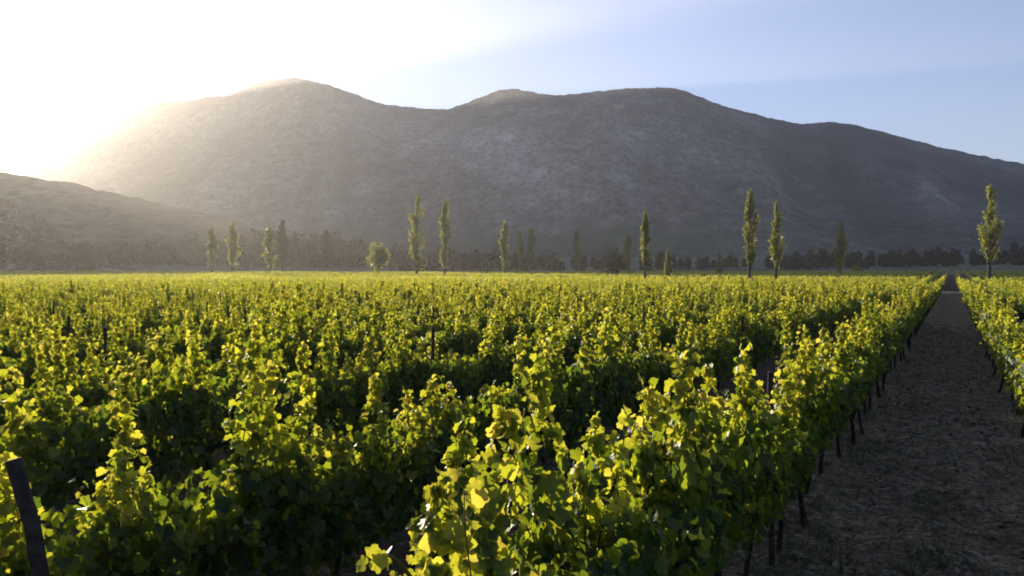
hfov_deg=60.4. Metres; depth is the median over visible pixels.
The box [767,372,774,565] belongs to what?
trellis post
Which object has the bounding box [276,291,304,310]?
grape vine
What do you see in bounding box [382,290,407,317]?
grape vine
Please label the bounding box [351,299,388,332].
grape vine
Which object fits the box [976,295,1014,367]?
grape vine
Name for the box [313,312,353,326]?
grape vine
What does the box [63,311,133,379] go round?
grape vine
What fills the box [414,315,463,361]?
grape vine
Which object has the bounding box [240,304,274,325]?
grape vine
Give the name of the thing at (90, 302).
grape vine
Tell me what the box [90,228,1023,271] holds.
woods
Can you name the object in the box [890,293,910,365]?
grape vine
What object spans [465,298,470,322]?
grape vine
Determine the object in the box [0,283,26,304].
grape vine
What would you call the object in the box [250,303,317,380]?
grape vine
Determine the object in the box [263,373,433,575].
grape vine
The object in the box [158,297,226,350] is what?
grape vine
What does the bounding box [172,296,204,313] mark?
grape vine
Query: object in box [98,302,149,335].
grape vine
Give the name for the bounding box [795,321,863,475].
grape vine
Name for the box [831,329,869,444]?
grape vine
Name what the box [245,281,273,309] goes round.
grape vine
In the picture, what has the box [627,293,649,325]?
grape vine
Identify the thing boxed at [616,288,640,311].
grape vine
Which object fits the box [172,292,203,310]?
grape vine
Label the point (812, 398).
grape vine
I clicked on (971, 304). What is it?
grape vine
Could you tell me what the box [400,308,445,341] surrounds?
grape vine
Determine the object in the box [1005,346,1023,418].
grape vine
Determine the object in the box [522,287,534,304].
grape vine
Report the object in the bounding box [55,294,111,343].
grape vine
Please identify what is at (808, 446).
grape vine
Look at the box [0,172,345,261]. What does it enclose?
ridge
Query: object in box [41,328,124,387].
grape vine
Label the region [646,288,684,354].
grape vine
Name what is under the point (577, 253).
poplar tree
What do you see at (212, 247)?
poplar tree
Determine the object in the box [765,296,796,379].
grape vine
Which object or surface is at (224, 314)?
grape vine
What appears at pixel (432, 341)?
trellis post
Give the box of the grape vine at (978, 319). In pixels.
[973,299,990,349]
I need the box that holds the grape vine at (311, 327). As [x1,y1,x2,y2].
[284,313,319,335]
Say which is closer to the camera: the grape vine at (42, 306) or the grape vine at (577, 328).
the grape vine at (577, 328)
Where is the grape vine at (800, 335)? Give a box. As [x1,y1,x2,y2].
[790,309,805,359]
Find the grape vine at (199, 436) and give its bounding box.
[132,328,277,521]
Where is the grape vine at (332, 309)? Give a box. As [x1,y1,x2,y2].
[317,296,336,319]
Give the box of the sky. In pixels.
[0,0,1023,174]
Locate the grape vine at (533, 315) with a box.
[522,290,550,343]
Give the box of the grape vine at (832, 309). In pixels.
[821,294,836,333]
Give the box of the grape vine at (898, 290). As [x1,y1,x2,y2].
[896,284,921,344]
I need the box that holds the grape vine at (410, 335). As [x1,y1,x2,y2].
[367,315,429,363]
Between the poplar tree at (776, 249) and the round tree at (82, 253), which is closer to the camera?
the poplar tree at (776, 249)
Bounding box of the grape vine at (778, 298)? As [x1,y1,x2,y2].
[774,292,790,308]
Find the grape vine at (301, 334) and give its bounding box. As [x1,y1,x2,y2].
[274,283,357,392]
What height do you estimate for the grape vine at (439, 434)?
1.777 m
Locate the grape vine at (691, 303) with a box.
[684,286,703,313]
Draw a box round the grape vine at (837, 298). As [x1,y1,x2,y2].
[829,285,844,340]
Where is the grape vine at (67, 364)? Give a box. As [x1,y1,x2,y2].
[0,333,106,454]
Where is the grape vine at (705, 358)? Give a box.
[665,320,716,395]
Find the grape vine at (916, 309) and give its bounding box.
[906,292,926,321]
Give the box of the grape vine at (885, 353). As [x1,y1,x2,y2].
[835,312,895,410]
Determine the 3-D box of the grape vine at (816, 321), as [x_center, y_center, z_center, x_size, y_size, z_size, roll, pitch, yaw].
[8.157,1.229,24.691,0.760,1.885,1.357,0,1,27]
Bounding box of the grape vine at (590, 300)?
[584,289,596,304]
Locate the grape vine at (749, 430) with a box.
[687,343,793,575]
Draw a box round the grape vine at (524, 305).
[504,289,532,313]
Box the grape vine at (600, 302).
[589,293,606,309]
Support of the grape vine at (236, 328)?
on the ground at (402, 551)
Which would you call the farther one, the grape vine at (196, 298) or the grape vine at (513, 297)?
the grape vine at (196, 298)
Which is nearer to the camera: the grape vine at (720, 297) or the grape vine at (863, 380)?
the grape vine at (863, 380)
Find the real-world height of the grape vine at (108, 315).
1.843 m
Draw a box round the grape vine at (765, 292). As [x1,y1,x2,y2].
[760,285,778,310]
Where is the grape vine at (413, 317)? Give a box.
[396,302,431,326]
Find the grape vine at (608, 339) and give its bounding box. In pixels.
[575,307,659,433]
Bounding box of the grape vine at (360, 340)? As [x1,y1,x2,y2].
[331,298,409,389]
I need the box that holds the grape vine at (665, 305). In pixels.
[662,297,671,319]
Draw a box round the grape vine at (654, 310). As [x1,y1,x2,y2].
[646,300,668,320]
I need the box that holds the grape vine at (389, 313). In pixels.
[379,302,419,337]
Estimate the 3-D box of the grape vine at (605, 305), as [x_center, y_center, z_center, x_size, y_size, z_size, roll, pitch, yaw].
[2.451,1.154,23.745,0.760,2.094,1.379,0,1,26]
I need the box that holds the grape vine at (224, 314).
[209,303,243,323]
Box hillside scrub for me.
[0,199,138,270]
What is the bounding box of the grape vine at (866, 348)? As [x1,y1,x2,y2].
[834,316,881,434]
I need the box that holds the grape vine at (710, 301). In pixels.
[697,290,716,310]
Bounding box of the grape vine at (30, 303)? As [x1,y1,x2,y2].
[26,296,44,307]
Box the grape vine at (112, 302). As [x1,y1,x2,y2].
[102,296,122,309]
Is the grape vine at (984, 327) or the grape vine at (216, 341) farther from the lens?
the grape vine at (984, 327)
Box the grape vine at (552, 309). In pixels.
[531,299,555,318]
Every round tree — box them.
[0,241,7,257]
[64,242,93,269]
[140,255,157,268]
[239,253,253,270]
[366,242,390,273]
[469,251,480,270]
[549,256,560,271]
[601,243,622,274]
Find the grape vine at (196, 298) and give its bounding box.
[179,291,198,306]
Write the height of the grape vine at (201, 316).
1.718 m
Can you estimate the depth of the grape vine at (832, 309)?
28.32 m
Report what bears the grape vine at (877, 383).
on the ground at (402, 551)
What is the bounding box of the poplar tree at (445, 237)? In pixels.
[439,197,451,273]
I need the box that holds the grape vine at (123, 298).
[120,287,137,303]
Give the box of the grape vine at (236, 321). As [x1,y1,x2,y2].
[210,306,248,334]
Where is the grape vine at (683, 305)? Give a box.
[677,296,692,316]
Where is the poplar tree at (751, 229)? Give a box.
[742,189,761,278]
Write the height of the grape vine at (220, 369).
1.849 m
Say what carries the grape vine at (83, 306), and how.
on the ground at (402, 551)
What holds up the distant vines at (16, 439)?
on the ground at (402, 551)
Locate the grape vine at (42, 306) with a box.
[24,291,63,321]
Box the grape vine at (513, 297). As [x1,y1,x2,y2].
[493,292,526,322]
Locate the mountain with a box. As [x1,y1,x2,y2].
[23,77,1023,257]
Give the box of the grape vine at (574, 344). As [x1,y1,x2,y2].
[520,303,581,377]
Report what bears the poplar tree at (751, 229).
on the ground at (402, 551)
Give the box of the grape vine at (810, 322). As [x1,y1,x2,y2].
[788,297,815,357]
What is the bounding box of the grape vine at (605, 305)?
[590,292,620,326]
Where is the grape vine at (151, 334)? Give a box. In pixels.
[132,311,174,344]
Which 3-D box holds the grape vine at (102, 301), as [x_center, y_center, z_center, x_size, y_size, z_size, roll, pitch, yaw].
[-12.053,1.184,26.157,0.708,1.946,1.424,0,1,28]
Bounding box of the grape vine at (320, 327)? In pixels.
[310,310,351,342]
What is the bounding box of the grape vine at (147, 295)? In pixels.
[121,286,155,312]
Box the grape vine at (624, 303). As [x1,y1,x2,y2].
[610,288,633,324]
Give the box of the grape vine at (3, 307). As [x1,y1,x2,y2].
[0,294,35,313]
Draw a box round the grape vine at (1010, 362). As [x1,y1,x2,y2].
[1004,344,1023,393]
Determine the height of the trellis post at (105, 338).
1.867 m
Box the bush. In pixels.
[852,266,863,271]
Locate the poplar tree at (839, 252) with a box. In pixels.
[830,220,848,273]
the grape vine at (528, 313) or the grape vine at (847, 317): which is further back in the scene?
the grape vine at (847, 317)
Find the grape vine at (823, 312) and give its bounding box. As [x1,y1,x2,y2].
[809,289,828,353]
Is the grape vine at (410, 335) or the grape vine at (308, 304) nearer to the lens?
the grape vine at (410, 335)
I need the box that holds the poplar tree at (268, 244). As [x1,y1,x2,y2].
[261,226,277,271]
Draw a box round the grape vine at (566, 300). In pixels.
[542,297,573,333]
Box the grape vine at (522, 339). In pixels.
[500,322,551,387]
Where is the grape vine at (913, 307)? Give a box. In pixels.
[893,292,916,349]
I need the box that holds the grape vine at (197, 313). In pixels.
[171,295,204,326]
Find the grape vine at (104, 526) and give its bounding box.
[0,451,184,575]
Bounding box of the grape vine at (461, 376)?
[426,335,489,413]
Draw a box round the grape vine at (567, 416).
[500,318,591,469]
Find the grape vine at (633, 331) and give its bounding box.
[624,309,657,351]
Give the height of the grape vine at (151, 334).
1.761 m
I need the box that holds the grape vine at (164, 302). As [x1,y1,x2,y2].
[159,293,169,310]
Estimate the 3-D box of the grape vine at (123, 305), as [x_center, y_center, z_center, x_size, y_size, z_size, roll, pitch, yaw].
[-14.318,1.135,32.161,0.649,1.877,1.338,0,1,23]
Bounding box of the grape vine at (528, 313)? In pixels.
[517,302,530,322]
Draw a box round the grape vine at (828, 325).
[816,295,832,347]
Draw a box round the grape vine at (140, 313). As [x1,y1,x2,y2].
[110,292,145,323]
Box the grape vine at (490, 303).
[475,291,503,310]
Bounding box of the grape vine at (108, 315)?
[82,302,113,328]
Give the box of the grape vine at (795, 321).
[774,293,801,371]
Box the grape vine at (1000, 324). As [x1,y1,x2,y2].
[983,308,1011,392]
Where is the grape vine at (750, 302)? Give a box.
[739,291,759,318]
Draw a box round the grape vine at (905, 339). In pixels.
[889,308,907,369]
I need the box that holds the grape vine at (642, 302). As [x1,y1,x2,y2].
[637,288,646,308]
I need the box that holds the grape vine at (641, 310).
[638,302,654,323]
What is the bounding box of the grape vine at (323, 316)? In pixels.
[310,294,335,326]
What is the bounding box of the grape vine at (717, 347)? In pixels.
[685,311,730,406]
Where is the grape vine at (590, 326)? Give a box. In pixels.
[574,296,622,349]
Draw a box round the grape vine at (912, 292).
[902,287,920,338]
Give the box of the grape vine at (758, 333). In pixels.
[721,292,771,375]
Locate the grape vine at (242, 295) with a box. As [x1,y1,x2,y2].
[221,287,246,303]
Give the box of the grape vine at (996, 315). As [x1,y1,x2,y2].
[984,300,1005,360]
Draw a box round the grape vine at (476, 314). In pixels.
[464,299,486,332]
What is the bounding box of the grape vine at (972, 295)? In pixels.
[969,287,974,309]
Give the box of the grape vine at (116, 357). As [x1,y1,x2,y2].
[98,328,184,380]
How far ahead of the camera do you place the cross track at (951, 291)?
125.48 m
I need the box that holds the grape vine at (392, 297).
[371,293,402,312]
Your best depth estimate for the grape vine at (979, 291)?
30.69 m
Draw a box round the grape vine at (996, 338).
[988,309,1023,358]
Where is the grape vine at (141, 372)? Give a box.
[78,342,177,464]
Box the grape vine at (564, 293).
[554,290,583,318]
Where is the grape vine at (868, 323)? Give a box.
[852,303,885,419]
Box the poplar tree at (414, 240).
[407,194,424,273]
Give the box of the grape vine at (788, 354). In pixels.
[774,316,849,493]
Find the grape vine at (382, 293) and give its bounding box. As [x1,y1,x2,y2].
[380,285,397,306]
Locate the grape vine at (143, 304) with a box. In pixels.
[125,293,146,315]
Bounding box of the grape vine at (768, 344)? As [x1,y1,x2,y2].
[750,307,777,378]
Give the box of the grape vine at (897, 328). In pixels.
[884,308,900,383]
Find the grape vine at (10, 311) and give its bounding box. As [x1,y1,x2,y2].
[0,296,26,327]
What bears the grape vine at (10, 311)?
on the ground at (402, 551)
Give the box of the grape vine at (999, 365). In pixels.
[995,317,1022,416]
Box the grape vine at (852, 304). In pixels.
[843,290,857,323]
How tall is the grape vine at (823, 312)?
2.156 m
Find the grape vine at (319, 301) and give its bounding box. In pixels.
[310,283,327,314]
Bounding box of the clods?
[737,329,1023,575]
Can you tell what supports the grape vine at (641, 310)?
on the ground at (402, 551)
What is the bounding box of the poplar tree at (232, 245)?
[224,222,240,271]
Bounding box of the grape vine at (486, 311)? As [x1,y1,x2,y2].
[476,294,500,315]
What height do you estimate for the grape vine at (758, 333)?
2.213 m
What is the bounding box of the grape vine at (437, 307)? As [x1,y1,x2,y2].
[426,296,443,322]
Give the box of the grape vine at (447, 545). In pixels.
[356,393,602,575]
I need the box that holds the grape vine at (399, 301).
[396,294,407,313]
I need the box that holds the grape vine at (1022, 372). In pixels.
[1017,359,1023,385]
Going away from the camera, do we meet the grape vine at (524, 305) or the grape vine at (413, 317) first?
the grape vine at (413, 317)
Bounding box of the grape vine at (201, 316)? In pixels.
[177,310,208,325]
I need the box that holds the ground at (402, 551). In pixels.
[0,255,1023,575]
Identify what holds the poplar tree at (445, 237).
on the ground at (402, 551)
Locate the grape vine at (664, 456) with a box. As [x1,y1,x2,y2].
[583,349,743,575]
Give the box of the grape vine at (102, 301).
[83,296,126,319]
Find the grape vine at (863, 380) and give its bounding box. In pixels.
[824,338,867,457]
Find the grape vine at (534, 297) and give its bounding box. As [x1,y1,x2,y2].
[527,291,543,311]
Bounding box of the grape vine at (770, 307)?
[757,295,774,314]
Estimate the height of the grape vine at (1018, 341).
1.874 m
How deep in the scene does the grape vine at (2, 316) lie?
23.37 m
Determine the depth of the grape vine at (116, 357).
12.70 m
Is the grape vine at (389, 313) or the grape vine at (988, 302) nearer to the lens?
the grape vine at (389, 313)
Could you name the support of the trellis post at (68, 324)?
on the ground at (402, 551)
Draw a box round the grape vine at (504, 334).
[472,315,513,348]
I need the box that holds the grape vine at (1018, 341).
[1003,319,1023,436]
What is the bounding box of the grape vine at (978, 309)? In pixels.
[972,291,998,357]
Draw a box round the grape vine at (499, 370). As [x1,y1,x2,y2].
[458,310,524,405]
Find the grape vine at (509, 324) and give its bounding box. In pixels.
[496,296,535,345]
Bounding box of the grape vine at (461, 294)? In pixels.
[434,286,471,318]
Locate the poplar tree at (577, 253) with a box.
[573,231,580,271]
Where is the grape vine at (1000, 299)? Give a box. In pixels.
[982,296,1013,369]
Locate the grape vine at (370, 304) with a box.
[358,293,381,310]
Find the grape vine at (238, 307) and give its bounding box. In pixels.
[230,287,270,322]
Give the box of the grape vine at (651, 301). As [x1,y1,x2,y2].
[638,286,659,309]
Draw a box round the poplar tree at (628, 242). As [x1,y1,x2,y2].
[622,234,632,270]
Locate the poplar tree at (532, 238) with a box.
[526,228,536,271]
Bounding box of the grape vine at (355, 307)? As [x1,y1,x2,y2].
[352,298,383,318]
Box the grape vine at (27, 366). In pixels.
[0,316,49,414]
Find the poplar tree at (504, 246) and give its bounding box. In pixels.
[498,221,509,272]
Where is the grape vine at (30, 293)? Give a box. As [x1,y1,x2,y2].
[0,287,40,308]
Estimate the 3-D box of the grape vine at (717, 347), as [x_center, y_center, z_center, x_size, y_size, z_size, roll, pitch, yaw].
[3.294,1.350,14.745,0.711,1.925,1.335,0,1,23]
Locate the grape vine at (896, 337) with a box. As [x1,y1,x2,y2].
[860,294,902,390]
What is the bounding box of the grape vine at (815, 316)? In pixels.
[800,295,826,342]
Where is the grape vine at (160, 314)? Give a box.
[145,296,178,319]
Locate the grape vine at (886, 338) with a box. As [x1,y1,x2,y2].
[852,305,893,405]
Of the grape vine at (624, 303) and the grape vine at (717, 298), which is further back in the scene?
the grape vine at (717, 298)
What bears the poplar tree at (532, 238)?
on the ground at (402, 551)
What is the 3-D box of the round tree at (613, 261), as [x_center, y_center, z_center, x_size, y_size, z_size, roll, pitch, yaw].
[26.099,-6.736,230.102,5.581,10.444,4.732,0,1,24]
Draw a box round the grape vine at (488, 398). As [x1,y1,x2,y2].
[440,350,549,529]
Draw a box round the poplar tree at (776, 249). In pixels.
[767,200,786,278]
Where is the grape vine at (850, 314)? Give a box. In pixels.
[842,299,852,322]
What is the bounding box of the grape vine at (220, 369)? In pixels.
[147,333,242,471]
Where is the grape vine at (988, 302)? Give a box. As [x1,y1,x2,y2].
[978,291,997,360]
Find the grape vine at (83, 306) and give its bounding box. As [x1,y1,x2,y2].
[64,297,100,313]
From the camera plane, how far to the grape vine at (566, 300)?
20.79 m
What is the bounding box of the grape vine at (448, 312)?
[434,299,456,332]
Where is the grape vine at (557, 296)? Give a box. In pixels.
[539,283,559,312]
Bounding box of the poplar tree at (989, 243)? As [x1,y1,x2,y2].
[976,183,1005,278]
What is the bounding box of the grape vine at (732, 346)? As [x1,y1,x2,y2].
[702,311,743,396]
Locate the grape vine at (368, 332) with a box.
[343,308,390,353]
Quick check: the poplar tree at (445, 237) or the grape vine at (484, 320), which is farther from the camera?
the poplar tree at (445, 237)
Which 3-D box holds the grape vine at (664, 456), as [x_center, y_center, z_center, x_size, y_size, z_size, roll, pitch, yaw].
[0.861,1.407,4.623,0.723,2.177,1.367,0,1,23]
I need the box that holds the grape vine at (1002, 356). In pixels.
[998,309,1020,377]
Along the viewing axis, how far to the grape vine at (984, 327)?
19.77 m
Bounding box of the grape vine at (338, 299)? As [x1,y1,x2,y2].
[324,293,341,308]
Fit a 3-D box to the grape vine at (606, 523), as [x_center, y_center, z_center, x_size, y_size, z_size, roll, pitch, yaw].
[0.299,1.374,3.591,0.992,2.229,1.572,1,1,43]
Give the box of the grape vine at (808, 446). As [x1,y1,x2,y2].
[763,386,817,551]
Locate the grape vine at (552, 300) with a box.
[547,288,568,319]
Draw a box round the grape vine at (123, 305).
[110,294,132,308]
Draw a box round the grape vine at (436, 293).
[433,287,447,308]
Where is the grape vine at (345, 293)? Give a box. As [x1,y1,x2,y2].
[342,285,364,311]
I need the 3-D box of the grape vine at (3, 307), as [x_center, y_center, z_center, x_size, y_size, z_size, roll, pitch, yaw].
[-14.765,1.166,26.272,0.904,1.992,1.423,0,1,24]
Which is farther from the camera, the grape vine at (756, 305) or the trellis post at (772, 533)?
the grape vine at (756, 305)
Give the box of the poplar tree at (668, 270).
[664,249,672,276]
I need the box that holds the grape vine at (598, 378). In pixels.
[552,329,627,469]
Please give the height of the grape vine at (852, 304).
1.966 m
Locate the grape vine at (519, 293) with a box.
[504,285,526,304]
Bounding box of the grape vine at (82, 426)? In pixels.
[6,344,191,523]
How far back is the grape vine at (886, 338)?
16.32 m
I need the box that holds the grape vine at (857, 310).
[849,298,859,334]
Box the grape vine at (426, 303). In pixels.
[409,292,431,314]
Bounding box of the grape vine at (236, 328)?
[215,305,256,358]
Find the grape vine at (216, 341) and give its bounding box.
[154,309,240,379]
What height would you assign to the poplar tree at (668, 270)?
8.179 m
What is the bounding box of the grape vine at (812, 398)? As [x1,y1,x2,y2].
[764,338,841,526]
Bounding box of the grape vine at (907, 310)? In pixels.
[902,301,915,358]
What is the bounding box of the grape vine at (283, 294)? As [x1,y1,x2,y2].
[240,284,297,335]
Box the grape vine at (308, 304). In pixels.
[268,282,313,324]
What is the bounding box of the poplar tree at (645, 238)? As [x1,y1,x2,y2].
[639,211,652,278]
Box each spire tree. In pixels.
[276,220,289,270]
[319,230,332,271]
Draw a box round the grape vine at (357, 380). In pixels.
[295,319,402,471]
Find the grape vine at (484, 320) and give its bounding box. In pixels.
[476,294,502,331]
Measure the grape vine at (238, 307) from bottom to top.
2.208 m
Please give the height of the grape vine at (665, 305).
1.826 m
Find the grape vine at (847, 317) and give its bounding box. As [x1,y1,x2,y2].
[842,301,849,324]
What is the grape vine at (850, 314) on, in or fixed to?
on the ground at (402, 551)
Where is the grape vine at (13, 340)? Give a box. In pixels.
[4,311,81,367]
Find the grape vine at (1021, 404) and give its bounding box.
[1019,363,1023,408]
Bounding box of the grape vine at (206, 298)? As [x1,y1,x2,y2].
[204,295,222,308]
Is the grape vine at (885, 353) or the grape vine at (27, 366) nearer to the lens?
the grape vine at (27, 366)
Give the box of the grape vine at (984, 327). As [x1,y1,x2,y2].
[972,309,1001,380]
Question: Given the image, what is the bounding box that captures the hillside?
[0,206,105,269]
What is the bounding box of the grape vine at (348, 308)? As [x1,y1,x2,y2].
[334,300,357,322]
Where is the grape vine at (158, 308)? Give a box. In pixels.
[153,296,178,315]
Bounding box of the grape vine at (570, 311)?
[567,302,591,324]
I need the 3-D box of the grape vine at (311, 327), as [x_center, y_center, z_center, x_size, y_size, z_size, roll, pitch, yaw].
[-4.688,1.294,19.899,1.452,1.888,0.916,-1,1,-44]
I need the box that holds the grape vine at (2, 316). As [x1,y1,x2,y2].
[0,300,16,326]
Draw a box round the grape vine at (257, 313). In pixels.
[201,292,281,373]
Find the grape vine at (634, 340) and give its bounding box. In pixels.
[618,312,639,352]
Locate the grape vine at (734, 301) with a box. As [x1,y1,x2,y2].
[723,283,749,319]
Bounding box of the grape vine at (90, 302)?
[87,290,100,308]
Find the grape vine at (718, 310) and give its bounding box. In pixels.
[706,299,721,330]
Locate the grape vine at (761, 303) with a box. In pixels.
[746,290,768,314]
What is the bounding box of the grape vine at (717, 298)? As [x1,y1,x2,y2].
[711,291,723,311]
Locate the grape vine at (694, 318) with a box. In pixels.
[680,306,705,343]
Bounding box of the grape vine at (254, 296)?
[234,290,256,318]
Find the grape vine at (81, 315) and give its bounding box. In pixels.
[49,301,89,321]
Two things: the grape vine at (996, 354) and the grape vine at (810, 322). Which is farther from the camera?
the grape vine at (810, 322)
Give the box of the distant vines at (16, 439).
[0,269,1023,525]
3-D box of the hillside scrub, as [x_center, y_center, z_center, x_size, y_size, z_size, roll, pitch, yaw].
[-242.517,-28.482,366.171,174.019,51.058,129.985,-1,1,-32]
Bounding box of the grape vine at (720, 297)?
[714,291,724,303]
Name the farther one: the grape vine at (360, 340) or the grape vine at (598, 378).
the grape vine at (360, 340)
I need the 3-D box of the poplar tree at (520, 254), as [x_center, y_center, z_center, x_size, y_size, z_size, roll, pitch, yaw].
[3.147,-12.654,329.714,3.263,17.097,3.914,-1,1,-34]
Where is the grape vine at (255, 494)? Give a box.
[67,337,326,575]
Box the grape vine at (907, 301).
[897,289,916,355]
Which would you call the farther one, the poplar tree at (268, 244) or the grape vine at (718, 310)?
the poplar tree at (268, 244)
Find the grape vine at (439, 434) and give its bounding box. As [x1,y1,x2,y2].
[353,374,489,571]
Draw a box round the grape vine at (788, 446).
[729,360,803,575]
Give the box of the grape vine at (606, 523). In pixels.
[441,353,710,575]
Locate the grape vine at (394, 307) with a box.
[382,296,409,331]
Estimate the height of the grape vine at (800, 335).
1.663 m
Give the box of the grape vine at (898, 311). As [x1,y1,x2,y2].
[873,297,905,371]
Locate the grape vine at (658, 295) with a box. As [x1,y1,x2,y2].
[647,289,664,306]
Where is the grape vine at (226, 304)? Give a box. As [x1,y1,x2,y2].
[201,290,233,317]
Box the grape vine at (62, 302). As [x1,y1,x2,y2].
[51,290,87,312]
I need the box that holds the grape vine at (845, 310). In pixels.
[823,287,850,326]
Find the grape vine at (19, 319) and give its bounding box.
[11,302,66,342]
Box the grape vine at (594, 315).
[573,297,605,326]
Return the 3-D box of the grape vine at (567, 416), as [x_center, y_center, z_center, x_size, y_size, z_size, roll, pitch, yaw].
[0.315,1.342,8.874,0.732,2.131,1.349,0,1,22]
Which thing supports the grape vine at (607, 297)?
on the ground at (402, 551)
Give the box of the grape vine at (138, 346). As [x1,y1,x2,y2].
[124,317,172,364]
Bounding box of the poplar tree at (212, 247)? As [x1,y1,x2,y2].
[206,227,218,271]
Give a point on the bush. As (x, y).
(856, 268)
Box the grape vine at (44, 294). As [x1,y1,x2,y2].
[25,289,54,303]
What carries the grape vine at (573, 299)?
on the ground at (402, 551)
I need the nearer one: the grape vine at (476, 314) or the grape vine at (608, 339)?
the grape vine at (608, 339)
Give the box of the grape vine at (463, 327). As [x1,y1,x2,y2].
[435,294,488,364]
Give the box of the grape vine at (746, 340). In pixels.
[717,297,754,395]
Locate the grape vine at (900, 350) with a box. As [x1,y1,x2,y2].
[900,322,909,361]
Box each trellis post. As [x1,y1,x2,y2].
[4,457,49,575]
[67,316,69,345]
[103,327,108,399]
[431,327,434,371]
[561,347,565,481]
[643,305,644,322]
[741,316,743,334]
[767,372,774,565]
[864,314,866,413]
[894,303,895,366]
[1016,313,1019,415]
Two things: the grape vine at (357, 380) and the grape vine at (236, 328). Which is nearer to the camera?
the grape vine at (357, 380)
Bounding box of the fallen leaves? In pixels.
[44,331,1023,575]
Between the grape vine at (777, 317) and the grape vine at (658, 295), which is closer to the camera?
the grape vine at (777, 317)
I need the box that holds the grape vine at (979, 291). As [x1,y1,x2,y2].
[971,288,985,320]
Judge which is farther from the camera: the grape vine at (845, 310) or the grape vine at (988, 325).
the grape vine at (845, 310)
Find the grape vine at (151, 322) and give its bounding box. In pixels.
[139,298,182,343]
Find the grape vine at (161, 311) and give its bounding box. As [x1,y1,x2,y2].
[155,297,175,312]
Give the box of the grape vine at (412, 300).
[408,295,428,308]
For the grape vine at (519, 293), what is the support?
on the ground at (402, 551)
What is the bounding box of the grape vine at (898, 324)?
[874,299,903,374]
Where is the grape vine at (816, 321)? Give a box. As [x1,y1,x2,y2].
[792,298,817,343]
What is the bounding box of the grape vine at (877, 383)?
[876,312,902,397]
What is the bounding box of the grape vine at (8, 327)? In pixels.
[0,312,43,350]
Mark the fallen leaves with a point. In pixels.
(940, 565)
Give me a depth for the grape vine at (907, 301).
26.30 m
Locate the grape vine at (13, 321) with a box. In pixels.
[0,313,17,341]
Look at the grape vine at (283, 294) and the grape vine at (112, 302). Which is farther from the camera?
the grape vine at (112, 302)
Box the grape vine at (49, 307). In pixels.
[43,289,65,316]
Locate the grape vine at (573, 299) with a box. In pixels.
[566,294,580,309]
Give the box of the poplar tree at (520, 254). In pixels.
[516,232,524,271]
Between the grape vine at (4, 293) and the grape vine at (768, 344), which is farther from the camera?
the grape vine at (4, 293)
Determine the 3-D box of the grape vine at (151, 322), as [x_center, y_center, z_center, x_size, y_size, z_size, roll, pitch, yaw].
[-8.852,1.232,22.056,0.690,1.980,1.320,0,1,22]
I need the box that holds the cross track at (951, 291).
[941,291,959,292]
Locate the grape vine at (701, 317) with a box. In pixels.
[690,301,713,328]
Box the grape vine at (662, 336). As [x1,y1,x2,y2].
[634,304,672,352]
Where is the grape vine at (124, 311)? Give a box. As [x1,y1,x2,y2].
[73,305,143,343]
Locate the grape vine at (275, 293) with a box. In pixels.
[264,287,286,314]
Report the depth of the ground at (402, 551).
20.39 m
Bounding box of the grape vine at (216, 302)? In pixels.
[201,293,219,308]
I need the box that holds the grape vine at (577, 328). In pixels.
[557,294,598,379]
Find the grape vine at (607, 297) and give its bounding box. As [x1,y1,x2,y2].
[605,285,620,312]
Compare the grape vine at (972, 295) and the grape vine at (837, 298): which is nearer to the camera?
the grape vine at (837, 298)
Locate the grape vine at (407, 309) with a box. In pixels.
[401,303,420,315]
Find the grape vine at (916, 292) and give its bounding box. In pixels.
[901,287,922,332]
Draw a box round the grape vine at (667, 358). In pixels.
[646,317,695,406]
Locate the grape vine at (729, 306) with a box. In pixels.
[721,295,741,322]
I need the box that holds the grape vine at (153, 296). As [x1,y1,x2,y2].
[141,291,163,311]
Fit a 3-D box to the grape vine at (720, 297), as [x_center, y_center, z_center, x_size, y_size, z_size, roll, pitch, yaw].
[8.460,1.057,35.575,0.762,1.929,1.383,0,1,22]
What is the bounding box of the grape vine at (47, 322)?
[32,307,82,325]
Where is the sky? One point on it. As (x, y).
(947, 74)
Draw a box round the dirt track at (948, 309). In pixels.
[722,292,1023,575]
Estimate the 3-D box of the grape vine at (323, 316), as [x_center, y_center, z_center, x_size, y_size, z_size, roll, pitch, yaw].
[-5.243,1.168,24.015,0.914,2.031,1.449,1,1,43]
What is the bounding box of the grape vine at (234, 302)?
[225,291,251,306]
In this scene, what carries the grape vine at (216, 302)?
on the ground at (402, 551)
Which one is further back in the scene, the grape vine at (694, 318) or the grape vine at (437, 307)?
the grape vine at (437, 307)
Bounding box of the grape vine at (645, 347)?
[618,313,677,429]
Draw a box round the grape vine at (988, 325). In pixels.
[983,304,1016,376]
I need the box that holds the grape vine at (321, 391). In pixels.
[219,304,353,460]
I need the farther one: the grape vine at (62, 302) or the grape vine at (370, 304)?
the grape vine at (370, 304)
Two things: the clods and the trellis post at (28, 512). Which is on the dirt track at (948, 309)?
the clods
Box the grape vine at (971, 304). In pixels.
[965,294,981,318]
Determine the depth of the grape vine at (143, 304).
27.19 m
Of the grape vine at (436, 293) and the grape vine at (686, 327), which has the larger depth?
the grape vine at (436, 293)
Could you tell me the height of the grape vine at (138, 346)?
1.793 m
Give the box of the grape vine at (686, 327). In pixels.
[661,309,694,352]
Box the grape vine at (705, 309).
[692,294,710,316]
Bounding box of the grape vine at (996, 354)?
[993,320,1023,406]
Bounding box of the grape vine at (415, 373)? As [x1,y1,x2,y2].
[376,329,456,432]
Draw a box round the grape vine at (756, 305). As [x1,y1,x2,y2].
[742,291,762,318]
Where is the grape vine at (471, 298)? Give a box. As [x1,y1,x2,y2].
[453,287,476,308]
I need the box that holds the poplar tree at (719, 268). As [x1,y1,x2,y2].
[716,252,723,272]

